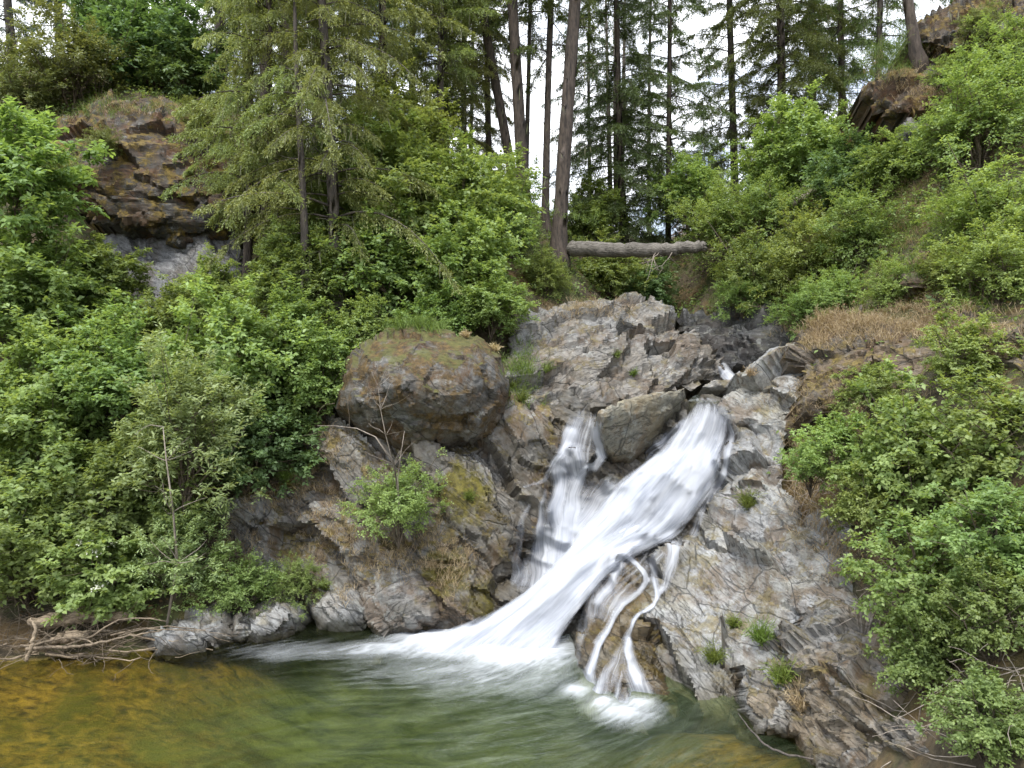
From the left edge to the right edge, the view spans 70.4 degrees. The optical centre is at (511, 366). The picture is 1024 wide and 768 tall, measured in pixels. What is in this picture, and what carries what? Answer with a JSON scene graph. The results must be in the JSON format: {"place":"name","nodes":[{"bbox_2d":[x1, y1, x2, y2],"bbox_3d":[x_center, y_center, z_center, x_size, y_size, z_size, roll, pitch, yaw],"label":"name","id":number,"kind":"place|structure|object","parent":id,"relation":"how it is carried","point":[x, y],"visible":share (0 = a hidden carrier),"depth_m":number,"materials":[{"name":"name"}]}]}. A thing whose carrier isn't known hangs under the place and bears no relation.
{"place":"outdoors","nodes":[
{"label":"outdoors","id":0,"kind":"place"},
{"bbox_2d":[0,625,705,766],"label":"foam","id":1,"kind":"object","parent":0,"point":[502,656],"depth_m":10.02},
{"bbox_2d":[357,565,440,643],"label":"tilted slab","id":2,"kind":"structure","parent":1,"relation":"in","point":[392,607],"depth_m":10.81,"materials":[{"name":"stone"}]},
{"bbox_2d":[0,0,949,237],"label":"sky","id":3,"kind":"structure","parent":0,"point":[697,23],"materials":[{"name":"white"}]},
{"bbox_2d":[0,62,1023,767],"bbox_3d":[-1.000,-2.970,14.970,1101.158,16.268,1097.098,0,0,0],"label":"ground","id":4,"kind":"structure","parent":0,"point":[432,712],"depth_m":9.85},
{"bbox_2d":[0,21,94,129],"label":"shrub","id":5,"kind":"object","parent":4,"relation":"on","point":[28,97],"visible":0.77,"depth_m":18.24,"materials":[{"name":"green plant"}]},
{"bbox_2d":[0,95,115,245],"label":"shrub","id":6,"kind":"object","parent":4,"relation":"on","point":[19,178],"visible":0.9,"depth_m":13.46,"materials":[{"name":"green plant"}]},
{"bbox_2d":[0,444,115,624],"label":"shrub","id":7,"kind":"object","parent":4,"relation":"on","point":[32,547],"visible":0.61,"depth_m":10.40,"materials":[{"name":"green plant"}]},
{"bbox_2d":[0,293,138,480],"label":"shrub","id":8,"kind":"object","parent":4,"relation":"on","point":[45,400],"visible":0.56,"depth_m":11.83,"materials":[{"name":"green plant"}]},
{"bbox_2d":[0,0,143,110],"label":"shrub","id":9,"kind":"object","parent":4,"relation":"on","point":[82,56],"visible":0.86,"depth_m":18.57,"materials":[{"name":"green plant"}]},
{"bbox_2d":[0,385,144,559],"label":"shrub","id":10,"kind":"object","parent":4,"relation":"on","point":[60,463],"visible":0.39,"depth_m":11.04,"materials":[{"name":"green plant"}]},
{"bbox_2d":[0,191,147,349],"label":"shrub","id":11,"kind":"object","parent":4,"relation":"on","point":[56,289],"visible":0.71,"depth_m":12.93,"materials":[{"name":"green plant"}]},
{"bbox_2d":[0,287,202,423],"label":"shrub","id":12,"kind":"object","parent":4,"relation":"on","point":[97,332],"visible":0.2,"depth_m":12.57,"materials":[{"name":"green plant"}]},
{"bbox_2d":[47,230,156,306],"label":"shrub","id":13,"kind":"object","parent":4,"relation":"on","point":[103,250],"visible":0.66,"depth_m":14.05,"materials":[{"name":"green plant"}]},
{"bbox_2d":[0,548,203,680],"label":"twig debris","id":14,"kind":"object","parent":4,"relation":"on","point":[64,631],"visible":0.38,"depth_m":10.08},
{"bbox_2d":[24,518,190,629],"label":"shrub","id":15,"kind":"object","parent":4,"relation":"on","point":[102,594],"visible":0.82,"depth_m":10.18,"materials":[{"name":"green plant"}]},
{"bbox_2d":[31,296,205,443],"bbox_3d":[-6.486,0.074,12.340,2.894,2.514,2.804,0,0,33],"label":"shrub","id":16,"kind":"object","parent":4,"relation":"on","point":[125,364],"visible":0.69,"depth_m":11.80,"materials":[{"name":"green plant"}]},
{"bbox_2d":[30,408,224,572],"bbox_3d":[-6.075,1.921,11.479,2.883,2.646,2.628,0,0,-21],"label":"shrub","id":17,"kind":"object","parent":4,"relation":"on","point":[116,516],"visible":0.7,"depth_m":10.89,"materials":[{"name":"green plant"}]},
{"bbox_2d":[41,89,260,248],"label":"cliff","id":18,"kind":"structure","parent":4,"relation":"on","point":[139,177],"depth_m":16.28,"materials":[{"name":"stone"}]},
{"bbox_2d":[79,0,244,95],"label":"shrub","id":19,"kind":"object","parent":4,"relation":"on","point":[167,18],"visible":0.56,"depth_m":19.78,"materials":[{"name":"green plant"}]},
{"bbox_2d":[97,233,242,307],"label":"cliff wall","id":20,"kind":"structure","parent":4,"relation":"on","point":[172,262],"depth_m":16.35,"materials":[{"name":"grey stone"}]},
{"bbox_2d":[116,489,238,616],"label":"shrub","id":21,"kind":"object","parent":4,"relation":"on","point":[186,546],"visible":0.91,"depth_m":10.66,"materials":[{"name":"green plant"}]},
{"bbox_2d":[129,29,227,107],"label":"shrub","id":22,"kind":"object","parent":4,"relation":"on","point":[187,69],"visible":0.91,"depth_m":19.52,"materials":[{"name":"green plant"}]},
{"bbox_2d":[121,265,235,357],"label":"shrub","id":23,"kind":"object","parent":4,"relation":"on","point":[167,318],"visible":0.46,"depth_m":13.94,"materials":[{"name":"green plant"}]},
{"bbox_2d":[102,319,271,519],"bbox_3d":[-4.918,0.802,11.101,2.454,3.011,2.525,0,0,-13],"label":"shrub","id":24,"kind":"object","parent":4,"relation":"on","point":[186,426],"visible":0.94,"depth_m":10.76,"materials":[{"name":"green plant"}]},
{"bbox_2d":[143,603,245,662],"bbox_3d":[-4.528,4.093,10.812,1.744,1.107,1.258,0,0,-43],"label":"waterline rock","id":25,"kind":"object","parent":4,"relation":"on","point":[188,642],"visible":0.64,"depth_m":10.32,"materials":[{"name":"stone"}]},
{"bbox_2d":[176,539,297,620],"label":"shrub","id":26,"kind":"object","parent":4,"relation":"on","point":[239,594],"visible":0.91,"depth_m":10.80,"materials":[{"name":"green plant"}]},
{"bbox_2d":[146,268,328,438],"bbox_3d":[-4.594,-0.084,12.496,2.997,3.282,3.115,0,0,44],"label":"shrub","id":27,"kind":"object","parent":4,"relation":"on","point":[218,318],"visible":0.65,"depth_m":12.15,"materials":[{"name":"green plant"}]},
{"bbox_2d":[159,0,323,281],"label":"conifer","id":28,"kind":"object","parent":4,"relation":"on","point":[223,147],"visible":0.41,"depth_m":15.60,"materials":[{"name":"plant"}]},
{"bbox_2d":[168,370,329,500],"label":"shrub","id":29,"kind":"object","parent":4,"relation":"on","point":[262,441],"visible":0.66,"depth_m":11.81,"materials":[{"name":"green plant"}]},
{"bbox_2d":[162,0,365,292],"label":"conifer","id":30,"kind":"object","parent":4,"relation":"on","point":[269,19],"visible":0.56,"depth_m":14.96,"materials":[{"name":"plant"}]},
{"bbox_2d":[232,594,319,653],"bbox_3d":[-3.638,4.002,11.247,1.018,1.008,1.769,0,0,0],"label":"waterline rock","id":31,"kind":"object","parent":4,"relation":"on","point":[276,626],"visible":0.92,"depth_m":10.68,"materials":[{"name":"stone"}]},
{"bbox_2d":[224,224,349,323],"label":"shrub","id":32,"kind":"object","parent":4,"relation":"on","point":[263,285],"visible":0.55,"depth_m":13.87,"materials":[{"name":"green plant"}]},
{"bbox_2d":[233,0,354,311],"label":"conifer","id":33,"kind":"object","parent":4,"relation":"on","point":[297,98],"visible":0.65,"depth_m":14.14,"materials":[{"name":"green plant"}]},
{"bbox_2d":[210,266,379,414],"bbox_3d":[-3.910,-0.501,13.125,2.938,2.643,2.678,0,0,-28],"label":"shrub","id":34,"kind":"object","parent":4,"relation":"on","point":[296,307],"visible":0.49,"depth_m":12.71,"materials":[{"name":"green plant"}]},
{"bbox_2d":[270,320,360,435],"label":"shrub","id":35,"kind":"object","parent":4,"relation":"on","point":[330,372],"visible":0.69,"depth_m":12.36,"materials":[{"name":"green plant"}]},
{"bbox_2d":[191,0,462,317],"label":"conifer","id":36,"kind":"object","parent":4,"relation":"on","point":[330,160],"visible":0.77,"depth_m":14.26,"materials":[{"name":"green plant"}]},
{"bbox_2d":[310,587,367,642],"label":"waterline rock","id":37,"kind":"object","parent":4,"relation":"on","point":[341,623],"visible":0.78,"depth_m":10.94,"materials":[{"name":"stone"}]},
{"bbox_2d":[313,281,415,353],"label":"shrub","id":38,"kind":"object","parent":4,"relation":"on","point":[365,317],"visible":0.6,"depth_m":13.30,"materials":[{"name":"green plant"}]},
{"bbox_2d":[307,99,430,207],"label":"shrub","id":39,"kind":"object","parent":4,"relation":"on","point":[379,155],"visible":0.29,"depth_m":15.76,"materials":[{"name":"green plant"}]},
{"bbox_2d":[300,0,480,141],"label":"conifer","id":40,"kind":"object","parent":4,"relation":"on","point":[384,16],"visible":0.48,"depth_m":17.51,"materials":[{"name":"plant"}]},
{"bbox_2d":[220,394,561,668],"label":"rock slope","id":41,"kind":"structure","parent":4,"relation":"on","point":[503,469],"depth_m":11.67,"materials":[{"name":"stone"}]},
{"bbox_2d":[336,447,453,548],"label":"shrub","id":42,"kind":"object","parent":41,"relation":"on","point":[409,506],"visible":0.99,"depth_m":10.77,"materials":[{"name":"green plant"}]},
{"bbox_2d":[311,178,471,322],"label":"shrub","id":43,"kind":"object","parent":4,"relation":"on","point":[389,269],"visible":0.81,"depth_m":14.12,"materials":[{"name":"green plant"}]},
{"bbox_2d":[298,101,504,282],"bbox_3d":[-2.122,-3.643,15.733,3.788,4.144,4.156,0,0,37],"label":"shrub","id":44,"kind":"object","parent":4,"relation":"on","point":[415,168],"visible":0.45,"depth_m":15.13,"materials":[{"name":"green plant"}]},
{"bbox_2d":[346,57,463,177],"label":"shrub","id":45,"kind":"object","parent":4,"relation":"on","point":[384,91],"visible":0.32,"depth_m":16.95,"materials":[{"name":"green plant"}]},
{"bbox_2d":[335,324,510,452],"bbox_3d":[-1.542,0.629,12.263,3.058,2.756,2.556,0,0,0],"label":"mossy boulder","id":46,"kind":"object","parent":4,"relation":"on","point":[453,386],"visible":0.85,"depth_m":11.56,"materials":[{"name":"stone"}]},
{"bbox_2d":[377,277,478,336],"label":"shrub","id":47,"kind":"object","parent":4,"relation":"on","point":[424,305],"visible":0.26,"depth_m":13.68,"materials":[{"name":"green plant"}]},
{"bbox_2d":[369,0,505,180],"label":"conifer","id":48,"kind":"object","parent":4,"relation":"on","point":[440,75],"visible":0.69,"depth_m":18.92,"materials":[{"name":"green plant"}]},
{"bbox_2d":[368,0,526,170],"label":"conifer","id":49,"kind":"object","parent":4,"relation":"on","point":[477,67],"visible":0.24,"depth_m":20.89,"materials":[{"name":"plant"}]},
{"bbox_2d":[391,118,546,241],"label":"shrub","id":50,"kind":"object","parent":4,"relation":"on","point":[475,178],"visible":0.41,"depth_m":16.27,"materials":[{"name":"green plant"}]},
{"bbox_2d":[402,176,539,313],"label":"shrub","id":51,"kind":"object","parent":4,"relation":"on","point":[485,235],"visible":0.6,"depth_m":14.70,"materials":[{"name":"green plant"}]},
{"bbox_2d":[441,255,540,340],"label":"shrub","id":52,"kind":"object","parent":4,"relation":"on","point":[487,299],"visible":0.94,"depth_m":13.95,"materials":[{"name":"green plant"}]},
{"bbox_2d":[0,54,1023,632],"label":"ground cover","id":53,"kind":"object","parent":4,"relation":"on","point":[692,302],"visible":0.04,"depth_m":14.37,"materials":[{"name":"green plant"}]},
{"bbox_2d":[464,0,583,224],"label":"conifer","id":54,"kind":"object","parent":4,"relation":"on","point":[520,129],"visible":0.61,"depth_m":18.88,"materials":[{"name":"brown wood"}]},
{"bbox_2d":[47,24,1023,408],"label":"grass","id":55,"kind":"structure","parent":4,"relation":"on","point":[887,60],"depth_m":13.70,"materials":[{"name":"plant"}]},
{"bbox_2d":[55,29,1023,607],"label":"dry grass","id":56,"kind":"structure","parent":4,"relation":"on","point":[837,321],"depth_m":11.41,"materials":[{"name":"plant"}]},
{"bbox_2d":[480,0,602,233],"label":"conifer","id":57,"kind":"object","parent":4,"relation":"on","point":[547,74],"visible":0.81,"depth_m":19.45,"materials":[{"name":"brown wood"}]},
{"bbox_2d":[501,0,611,273],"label":"conifer","id":58,"kind":"object","parent":4,"relation":"on","point":[559,239],"visible":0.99,"depth_m":17.36,"materials":[{"name":"brown wood"}]},
{"bbox_2d":[550,164,640,241],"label":"shrub","id":59,"kind":"object","parent":4,"relation":"on","point":[591,227],"visible":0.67,"depth_m":20.53,"materials":[{"name":"green plant"}]},
{"bbox_2d":[484,388,726,683],"bbox_3d":[1.822,2.716,12.390,4.865,4.654,3.802,0,0,0],"label":"streambed rock","id":60,"kind":"object","parent":4,"relation":"on","point":[571,409],"visible":0.2,"depth_m":12.29,"materials":[{"name":"stone"}]},
{"bbox_2d":[421,410,724,666],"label":"waterfall","id":61,"kind":"structure","parent":60,"relation":"on","point":[653,501],"depth_m":11.43,"materials":[{"name":"white liquid"}]},
{"bbox_2d":[518,420,733,588],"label":"side waterfall","id":62,"kind":"structure","parent":60,"relation":"on","point":[569,517],"depth_m":12.18,"materials":[{"name":"liquid"}]},
{"bbox_2d":[593,388,685,462],"bbox_3d":[2.206,1.267,12.970,2.920,1.774,1.193,0,0,-42],"label":"wedge boulder","id":63,"kind":"object","parent":60,"relation":"on","point":[630,430],"visible":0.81,"depth_m":12.31,"materials":[{"name":"grey stone"}]},
{"bbox_2d":[537,0,689,266],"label":"conifer","id":64,"kind":"object","parent":4,"relation":"on","point":[619,128],"visible":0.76,"depth_m":20.66,"materials":[{"name":"plant"}]},
{"bbox_2d":[503,292,724,411],"bbox_3d":[1.891,-0.111,15.043,5.463,3.160,3.379,0,0,-27],"label":"rock outcrop","id":65,"kind":"object","parent":4,"relation":"on","point":[660,353],"visible":0.71,"depth_m":14.29,"materials":[{"name":"stone"}]},
{"bbox_2d":[572,225,657,299],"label":"shrub","id":66,"kind":"object","parent":4,"relation":"on","point":[605,271],"visible":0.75,"depth_m":18.39,"materials":[{"name":"green plant"}]},
{"bbox_2d":[566,555,678,736],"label":"striped dome","id":67,"kind":"structure","parent":4,"relation":"on","point":[611,661],"depth_m":9.66,"materials":[{"name":"stone"}]},
{"bbox_2d":[573,541,679,719],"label":"thread falls","id":68,"kind":"structure","parent":67,"relation":"on","point":[588,695],"depth_m":9.35,"materials":[{"name":"liquid"}]},
{"bbox_2d":[566,240,706,276],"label":"log bridge","id":69,"kind":"structure","parent":4,"relation":"on","point":[602,249],"depth_m":16.66,"materials":[{"name":"grey wood"}]},
{"bbox_2d":[589,0,736,257],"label":"conifer","id":70,"kind":"object","parent":4,"relation":"on","point":[670,15],"visible":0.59,"depth_m":21.77,"materials":[{"name":"plant"}]},
{"bbox_2d":[638,141,731,230],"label":"shrub","id":71,"kind":"object","parent":4,"relation":"on","point":[682,184],"visible":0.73,"depth_m":20.09,"materials":[{"name":"green plant"}]},
{"bbox_2d":[662,165,768,267],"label":"shrub","id":72,"kind":"object","parent":4,"relation":"on","point":[720,221],"visible":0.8,"depth_m":17.97,"materials":[{"name":"green plant"}]},
{"bbox_2d":[662,0,790,204],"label":"conifer","id":73,"kind":"object","parent":4,"relation":"on","point":[730,132],"visible":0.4,"depth_m":23.92,"materials":[{"name":"green plant"}]},
{"bbox_2d":[675,302,794,373],"bbox_3d":[4.801,-0.346,16.653,1.786,2.253,4.853,0,0,-16],"label":"creek rock","id":74,"kind":"object","parent":4,"relation":"on","point":[741,343],"visible":0.44,"depth_m":15.35,"materials":[{"name":"stone"}]},
{"bbox_2d":[638,342,857,747],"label":"rock wall","id":75,"kind":"structure","parent":4,"relation":"on","point":[733,558],"depth_m":10.23,"materials":[{"name":"stone"}]},
{"bbox_2d":[781,409,901,490],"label":"shrub","id":76,"kind":"object","parent":75,"relation":"on","point":[835,435],"visible":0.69,"depth_m":9.28,"materials":[{"name":"green plant"}]},
{"bbox_2d":[818,460,921,545],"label":"shrub","id":77,"kind":"object","parent":75,"relation":"on","point":[854,503],"visible":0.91,"depth_m":8.48,"materials":[{"name":"green plant"}]},
{"bbox_2d":[699,213,805,318],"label":"shrub","id":78,"kind":"object","parent":4,"relation":"on","point":[749,258],"visible":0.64,"depth_m":15.86,"materials":[{"name":"green plant"}]},
{"bbox_2d":[716,164,829,253],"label":"shrub","id":79,"kind":"object","parent":4,"relation":"on","point":[758,198],"visible":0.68,"depth_m":17.09,"materials":[{"name":"green plant"}]},
{"bbox_2d":[721,100,824,201],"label":"shrub","id":80,"kind":"object","parent":4,"relation":"on","point":[748,173],"visible":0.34,"depth_m":18.70,"materials":[{"name":"green plant"}]},
{"bbox_2d":[695,0,862,171],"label":"conifer","id":81,"kind":"object","parent":4,"relation":"on","point":[782,21],"visible":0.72,"depth_m":21.44,"materials":[{"name":"plant"}]},
{"bbox_2d":[745,74,856,193],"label":"shrub","id":82,"kind":"object","parent":4,"relation":"on","point":[801,144],"visible":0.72,"depth_m":17.65,"materials":[{"name":"green plant"}]},
{"bbox_2d":[735,192,891,317],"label":"shrub","id":83,"kind":"object","parent":4,"relation":"on","point":[796,258],"visible":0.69,"depth_m":14.54,"materials":[{"name":"green plant"}]},
{"bbox_2d":[729,594,928,767],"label":"rock","id":84,"kind":"object","parent":4,"relation":"on","point":[829,733],"visible":0.73,"depth_m":7.58,"materials":[{"name":"grey stone"}]},
{"bbox_2d":[828,505,1020,658],"bbox_3d":[4.120,2.135,7.222,1.777,1.665,1.874,0,0,19],"label":"shrub","id":85,"kind":"object","parent":84,"relation":"on","point":[920,578],"visible":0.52,"depth_m":7.15,"materials":[{"name":"green plant"}]},
{"bbox_2d":[797,258,873,319],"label":"shrub","id":86,"kind":"object","parent":4,"relation":"on","point":[835,296],"visible":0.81,"depth_m":13.06,"materials":[{"name":"green plant"}]},
{"bbox_2d":[799,117,885,212],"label":"shrub","id":87,"kind":"object","parent":4,"relation":"on","point":[840,170],"visible":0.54,"depth_m":15.76,"materials":[{"name":"green plant"}]},
{"bbox_2d":[776,0,921,116],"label":"conifer","id":88,"kind":"object","parent":4,"relation":"on","point":[841,41],"visible":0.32,"depth_m":23.92,"materials":[{"name":"plant"}]},
{"bbox_2d":[792,171,934,284],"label":"shrub","id":89,"kind":"object","parent":4,"relation":"on","point":[868,236],"visible":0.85,"depth_m":13.77,"materials":[{"name":"green plant"}]},
{"bbox_2d":[825,361,922,421],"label":"shrub","id":90,"kind":"object","parent":4,"relation":"on","point":[880,388],"visible":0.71,"depth_m":9.74,"materials":[{"name":"green plant"}]},
{"bbox_2d":[804,0,952,91],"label":"conifer","id":91,"kind":"object","parent":4,"relation":"on","point":[880,24],"visible":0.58,"depth_m":21.97,"materials":[{"name":"green plant"}]},
{"bbox_2d":[842,121,932,201],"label":"shrub","id":92,"kind":"object","parent":4,"relation":"on","point":[875,166],"visible":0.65,"depth_m":14.42,"materials":[{"name":"green plant"}]},
{"bbox_2d":[837,60,948,153],"bbox_3d":[8.643,-5.569,16.049,1.866,2.550,3.370,0,0,0],"label":"brown outcrop","id":93,"kind":"object","parent":4,"relation":"on","point":[873,103],"visible":0.56,"depth_m":15.38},
{"bbox_2d":[770,466,1023,767],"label":"dead twigs","id":94,"kind":"object","parent":4,"relation":"on","point":[976,659],"visible":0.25,"depth_m":6.60,"materials":[{"name":"brown wood"}]},
{"bbox_2d":[779,304,1023,439],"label":"earth ledge","id":95,"kind":"object","parent":4,"relation":"on","point":[855,356],"visible":0.33,"depth_m":11.03,"materials":[{"name":"soil"}]},
{"bbox_2d":[862,592,981,721],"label":"shrub","id":96,"kind":"object","parent":4,"relation":"on","point":[927,660],"visible":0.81,"depth_m":6.58,"materials":[{"name":"green plant"}]},
{"bbox_2d":[823,353,1021,535],"bbox_3d":[4.779,1.030,8.451,2.014,2.406,2.117,0,0,6],"label":"shrub","id":97,"kind":"object","parent":4,"relation":"on","point":[890,478],"visible":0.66,"depth_m":8.37,"materials":[{"name":"green plant"}]},
{"bbox_2d":[867,475,1023,603],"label":"shrub","id":98,"kind":"object","parent":4,"relation":"on","point":[1004,541],"visible":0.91,"depth_m":6.50,"materials":[{"name":"green plant"}]},
{"bbox_2d":[874,365,1023,512],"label":"shrub","id":99,"kind":"object","parent":4,"relation":"on","point":[1007,413],"visible":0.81,"depth_m":7.70,"materials":[{"name":"green plant"}]},
{"bbox_2d":[884,19,1023,180],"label":"shrub","id":100,"kind":"object","parent":4,"relation":"on","point":[985,129],"visible":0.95,"depth_m":12.51,"materials":[{"name":"green plant"}]},
{"bbox_2d":[888,0,1023,71],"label":"top outcrop","id":101,"kind":"object","parent":4,"relation":"on","point":[937,25],"visible":0.23,"depth_m":15.21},
{"bbox_2d":[905,665,1023,767],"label":"shrub","id":102,"kind":"object","parent":4,"relation":"on","point":[982,728],"visible":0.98,"depth_m":5.39,"materials":[{"name":"green plant"}]},
{"bbox_2d":[908,550,1023,677],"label":"shrub","id":103,"kind":"object","parent":4,"relation":"on","point":[975,635],"visible":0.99,"depth_m":6.04,"materials":[{"name":"green plant"}]},
{"bbox_2d":[909,134,1023,253],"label":"shrub","id":104,"kind":"object","parent":4,"relation":"on","point":[1002,195],"visible":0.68,"depth_m":11.05,"materials":[{"name":"green plant"}]},
{"bbox_2d":[910,308,1023,388],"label":"shrub","id":105,"kind":"object","parent":4,"relation":"on","point":[967,345],"visible":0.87,"depth_m":8.83,"materials":[{"name":"green plant"}]},
{"bbox_2d":[926,202,1023,313],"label":"shrub","id":106,"kind":"object","parent":4,"relation":"on","point":[992,268],"visible":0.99,"depth_m":10.09,"materials":[{"name":"green plant"}]},
{"bbox_2d":[935,6,1023,94],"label":"shrub","id":107,"kind":"object","parent":4,"relation":"on","point":[1018,47],"visible":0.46,"depth_m":13.47,"materials":[{"name":"green plant"}]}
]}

